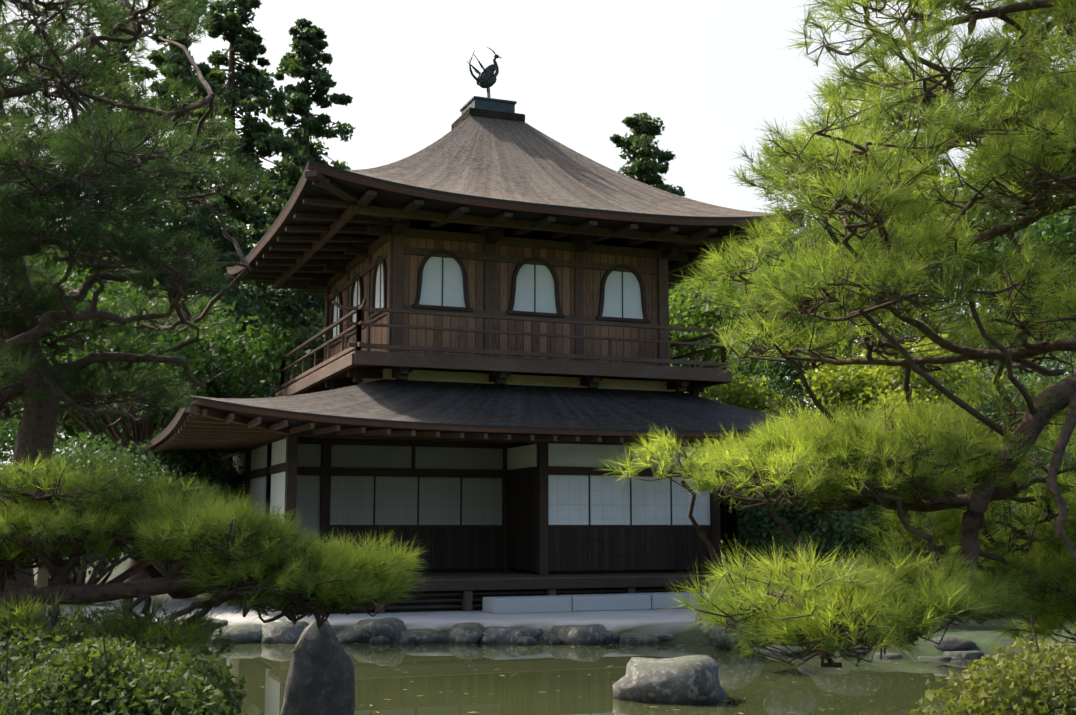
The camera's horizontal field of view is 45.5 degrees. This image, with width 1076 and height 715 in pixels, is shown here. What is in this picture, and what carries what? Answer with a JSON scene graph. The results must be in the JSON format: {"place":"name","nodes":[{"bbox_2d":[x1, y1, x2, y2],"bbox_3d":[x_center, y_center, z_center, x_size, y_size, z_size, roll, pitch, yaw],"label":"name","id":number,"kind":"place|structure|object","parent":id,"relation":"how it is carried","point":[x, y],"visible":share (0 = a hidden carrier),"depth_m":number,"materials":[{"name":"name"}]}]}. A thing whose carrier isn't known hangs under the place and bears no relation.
{"place":"outdoors","nodes":[
{"label":"outdoors","id":0,"kind":"place"},
{"bbox_2d":[0,0,1075,468],"label":"sky","id":1,"kind":"structure","parent":0,"point":[712,71],"materials":[{"name":"white"}]},
{"bbox_2d":[60,641,1023,714],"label":"pond water","id":2,"kind":"structure","parent":0,"point":[445,677],"depth_m":14.05,"materials":[{"name":"green liquid"}]},
{"bbox_2d":[158,641,972,713],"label":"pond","id":3,"kind":"structure","parent":2,"relation":"on","point":[626,651],"depth_m":14.49,"materials":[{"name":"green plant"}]},
{"bbox_2d":[612,655,728,704],"bbox_3d":[1.291,3.279,12.598,1.056,0.666,0.904,-3,-8,23],"label":"pond rock","id":4,"kind":"object","parent":2,"relation":"in","point":[689,680],"visible":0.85,"depth_m":12.25,"materials":[{"name":"stone"}]},
{"bbox_2d":[33,540,1075,661],"bbox_3d":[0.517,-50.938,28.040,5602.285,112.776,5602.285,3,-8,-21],"label":"ground","id":5,"kind":"structure","parent":0,"point":[652,621],"depth_m":19.58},
{"bbox_2d":[22,211,76,275],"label":"tree","id":6,"kind":"object","parent":5,"relation":"on","point":[48,245],"depth_m":61.15,"materials":[{"name":"green plant"}]},
{"bbox_2d":[33,507,133,665],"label":"pine support props","id":7,"kind":"object","parent":5,"relation":"on","point":[42,577],"depth_m":6.44,"materials":[{"name":"brown wood"}]},
{"bbox_2d":[2,1,168,455],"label":"cedar","id":8,"kind":"object","parent":5,"relation":"on","point":[113,49],"visible":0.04,"depth_m":45.18,"materials":[{"name":"green plant"}]},
{"bbox_2d":[0,402,180,477],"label":"garden bush","id":9,"kind":"object","parent":5,"relation":"on","point":[10,439],"visible":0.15,"depth_m":24.44,"materials":[{"name":"green plant"}]},
{"bbox_2d":[0,211,235,448],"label":"tree","id":10,"kind":"object","parent":5,"relation":"on","point":[73,277],"visible":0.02,"depth_m":34.51,"materials":[{"name":"green plant"}]},
{"bbox_2d":[0,432,239,604],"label":"garden bush","id":11,"kind":"object","parent":5,"relation":"on","point":[75,575],"visible":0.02,"depth_m":23.19,"materials":[{"name":"green plant"}]},
{"bbox_2d":[0,624,247,714],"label":"shrub","id":12,"kind":"object","parent":5,"relation":"on","point":[91,676],"visible":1,"depth_m":4.29,"materials":[{"name":"green plant"}]},
{"bbox_2d":[0,0,277,674],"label":"pine","id":13,"kind":"object","parent":5,"relation":"on","point":[84,151],"visible":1,"depth_m":8.01,"materials":[{"name":"green plant"}]},
{"bbox_2d":[36,427,253,598],"bbox_3d":[-7.163,3.357,25.697,4.972,3.926,5.112,-3,-8,21],"label":"garden bush","id":14,"kind":"object","parent":5,"relation":"on","point":[200,468],"visible":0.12,"depth_m":25.18,"materials":[{"name":"green plant"}]},
{"bbox_2d":[0,278,313,581],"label":"tree","id":15,"kind":"object","parent":5,"relation":"on","point":[200,358],"visible":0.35,"depth_m":28.55,"materials":[{"name":"green plant"}]},
{"bbox_2d":[58,0,274,577],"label":"cedar","id":16,"kind":"object","parent":5,"relation":"on","point":[174,61],"visible":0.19,"depth_m":36.49,"materials":[{"name":"green plant"}]},
{"bbox_2d":[117,379,275,472],"bbox_3d":[-8.432,3.238,32.930,4.323,5.702,4.723,-4,-8,27],"label":"shrub","id":17,"kind":"object","parent":5,"relation":"on","point":[155,424],"visible":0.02,"depth_m":32.19,"materials":[{"name":"green plant"}]},
{"bbox_2d":[83,0,324,476],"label":"cedar","id":18,"kind":"object","parent":5,"relation":"on","point":[246,46],"visible":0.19,"depth_m":40.80,"materials":[{"name":"green plant"}]},
{"bbox_2d":[0,450,429,663],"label":"pine","id":19,"kind":"object","parent":5,"relation":"on","point":[254,560],"visible":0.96,"depth_m":6.34,"materials":[{"name":"green plant"}]},
{"bbox_2d":[240,284,324,339],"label":"tree","id":20,"kind":"object","parent":5,"relation":"on","point":[268,289],"depth_m":67.12,"materials":[{"name":"green plant"}]},
{"bbox_2d":[237,18,355,397],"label":"cedar","id":21,"kind":"object","parent":5,"relation":"on","point":[308,43],"visible":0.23,"depth_m":46.98,"materials":[{"name":"green plant"}]},
{"bbox_2d":[280,616,354,714],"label":"standing stone","id":22,"kind":"object","parent":5,"relation":"on","point":[320,680],"visible":0.98,"depth_m":9.81,"materials":[{"name":"grey stone"}]},
{"bbox_2d":[132,96,855,614],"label":"pavilion","id":23,"kind":"structure","parent":5,"relation":"on","point":[480,392],"depth_m":24.00,"materials":[{"name":"brown wood"}]},
{"bbox_2d":[467,47,500,97],"bbox_3d":[-1.144,-6.052,27.537,0.794,1.304,0.471,3,-8,-21],"label":"phoenix statue","id":24,"kind":"object","parent":23,"relation":"on","point":[487,78],"visible":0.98,"depth_m":27.45,"materials":[{"name":"teal metal"}]},
{"bbox_2d":[49,560,1075,659],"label":"shore rocks","id":25,"kind":"object","parent":5,"relation":"on","point":[385,630],"visible":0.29,"depth_m":18.54,"materials":[{"name":"stone"}]},
{"bbox_2d":[483,592,710,613],"bbox_3d":[1.168,4.230,22.159,4.300,0.262,0.649,3,-8,-21],"label":"step stone","id":26,"kind":"object","parent":5,"relation":"on","point":[570,603],"visible":0.81,"depth_m":21.73,"materials":[{"name":"stone"}]},
{"bbox_2d":[609,112,716,395],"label":"cedar","id":27,"kind":"object","parent":5,"relation":"on","point":[640,147],"visible":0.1,"depth_m":50.36,"materials":[{"name":"green plant"}]},
{"bbox_2d":[721,517,761,571],"bbox_3d":[4.902,4.063,29.753,4.395,3.596,3.799,-1,-8,6],"label":"garden bush","id":28,"kind":"object","parent":5,"relation":"on","point":[725,553],"depth_m":29.28,"materials":[{"name":"green plant"}]},
{"bbox_2d":[669,248,856,563],"bbox_3d":[5.372,1.569,35.710,7.742,9.734,7.703,-3,-8,21],"label":"tree","id":29,"kind":"object","parent":5,"relation":"on","point":[685,311],"visible":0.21,"depth_m":34.43,"materials":[{"name":"green plant"}]},
{"bbox_2d":[674,314,861,552],"bbox_3d":[6.544,2.684,33.599,9.000,7.247,7.016,3,-8,-21],"label":"tree","id":30,"kind":"object","parent":5,"relation":"on","point":[768,367],"visible":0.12,"depth_m":31.88,"materials":[{"name":"green plant"}]},
{"bbox_2d":[669,240,880,390],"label":"tree","id":31,"kind":"object","parent":5,"relation":"on","point":[788,243],"depth_m":67.84,"materials":[{"name":"green plant"}]},
{"bbox_2d":[721,508,856,572],"bbox_3d":[6.245,4.132,28.287,5.521,3.082,5.491,3,-8,-21],"label":"garden bush","id":32,"kind":"object","parent":5,"relation":"on","point":[727,526],"visible":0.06,"depth_m":27.27,"materials":[{"name":"green plant"}]},
{"bbox_2d":[720,468,861,555],"bbox_3d":[4.878,3.317,26.337,5.177,3.957,4.484,-6,-10,39],"label":"bush","id":33,"kind":"object","parent":5,"relation":"on","point":[732,509],"visible":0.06,"depth_m":25.66,"materials":[{"name":"green plant"}]},
{"bbox_2d":[679,180,937,407],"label":"tree","id":34,"kind":"object","parent":5,"relation":"on","point":[800,232],"visible":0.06,"depth_m":71.90,"materials":[{"name":"green plant"}]},
{"bbox_2d":[597,0,1075,674],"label":"pine","id":35,"kind":"object","parent":5,"relation":"on","point":[881,606],"visible":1,"depth_m":6.67,"materials":[{"name":"green plant"}]},
{"bbox_2d":[684,333,1004,559],"bbox_3d":[6.989,2.580,29.599,7.859,6.158,8.835,3,-8,-21],"label":"maple","id":36,"kind":"object","parent":5,"relation":"on","point":[855,380],"visible":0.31,"depth_m":27.63,"materials":[{"name":"green plant"}]},
{"bbox_2d":[720,383,981,562],"bbox_3d":[6.777,2.955,26.331,7.086,4.872,6.732,3,-8,-21],"label":"garden bush","id":37,"kind":"object","parent":5,"relation":"on","point":[860,414],"visible":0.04,"depth_m":25.48,"materials":[{"name":"green plant"}]},
{"bbox_2d":[728,474,1005,574],"bbox_3d":[6.523,3.486,23.160,5.865,3.024,5.509,3,-8,-21],"label":"garden bush","id":38,"kind":"object","parent":5,"relation":"on","point":[766,528],"visible":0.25,"depth_m":22.71,"materials":[{"name":"green plant"}]},
{"bbox_2d":[767,292,1071,478],"bbox_3d":[9.942,2.158,32.588,9.666,8.016,7.866,3,-8,-21],"label":"tree","id":39,"kind":"object","parent":5,"relation":"on","point":[977,346],"visible":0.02,"depth_m":32.16,"materials":[{"name":"green plant"}]},
{"bbox_2d":[790,156,1067,373],"bbox_3d":[11.313,0.297,37.827,9.422,12.797,9.726,-6,-9,38],"label":"tree","id":40,"kind":"object","parent":5,"relation":"on","point":[998,242],"visible":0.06,"depth_m":35.41,"materials":[{"name":"green plant"}]},
{"bbox_2d":[797,434,1075,606],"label":"garden bush","id":41,"kind":"object","parent":5,"relation":"on","point":[1043,458],"visible":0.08,"depth_m":21.80,"materials":[{"name":"green plant"}]},
{"bbox_2d":[876,361,1075,478],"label":"garden bush","id":42,"kind":"object","parent":5,"relation":"on","point":[953,392],"depth_m":26.61,"materials":[{"name":"green plant"}]},
{"bbox_2d":[902,259,1075,416],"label":"tree","id":43,"kind":"object","parent":5,"relation":"on","point":[1025,335],"visible":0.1,"depth_m":34.91,"materials":[{"name":"green plant"}]},
{"bbox_2d":[905,615,1075,714],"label":"shrub","id":44,"kind":"object","parent":5,"relation":"on","point":[1040,682],"visible":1,"depth_m":3.68,"materials":[{"name":"green plant"}]},
{"bbox_2d":[916,446,1075,599],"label":"garden bush","id":45,"kind":"object","parent":5,"relation":"on","point":[1001,518],"visible":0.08,"depth_m":20.30,"materials":[{"name":"green plant"}]},
{"bbox_2d":[935,323,1075,474],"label":"tree","id":46,"kind":"object","parent":5,"relation":"on","point":[1023,378],"visible":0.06,"depth_m":25.94,"materials":[{"name":"green plant"}]},
{"bbox_2d":[956,161,1075,331],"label":"tree","id":47,"kind":"object","parent":5,"relation":"on","point":[1066,226],"visible":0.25,"depth_m":32.91,"materials":[{"name":"green plant"}]},
{"bbox_2d":[959,416,1075,544],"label":"garden bush","id":48,"kind":"object","parent":5,"relation":"on","point":[1051,454],"visible":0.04,"depth_m":20.79,"materials":[{"name":"green plant"}]},
{"bbox_2d":[968,11,1075,420],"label":"cedar","id":49,"kind":"object","parent":5,"relation":"on","point":[1017,58],"depth_m":48.11,"materials":[{"name":"green plant"}]}
]}

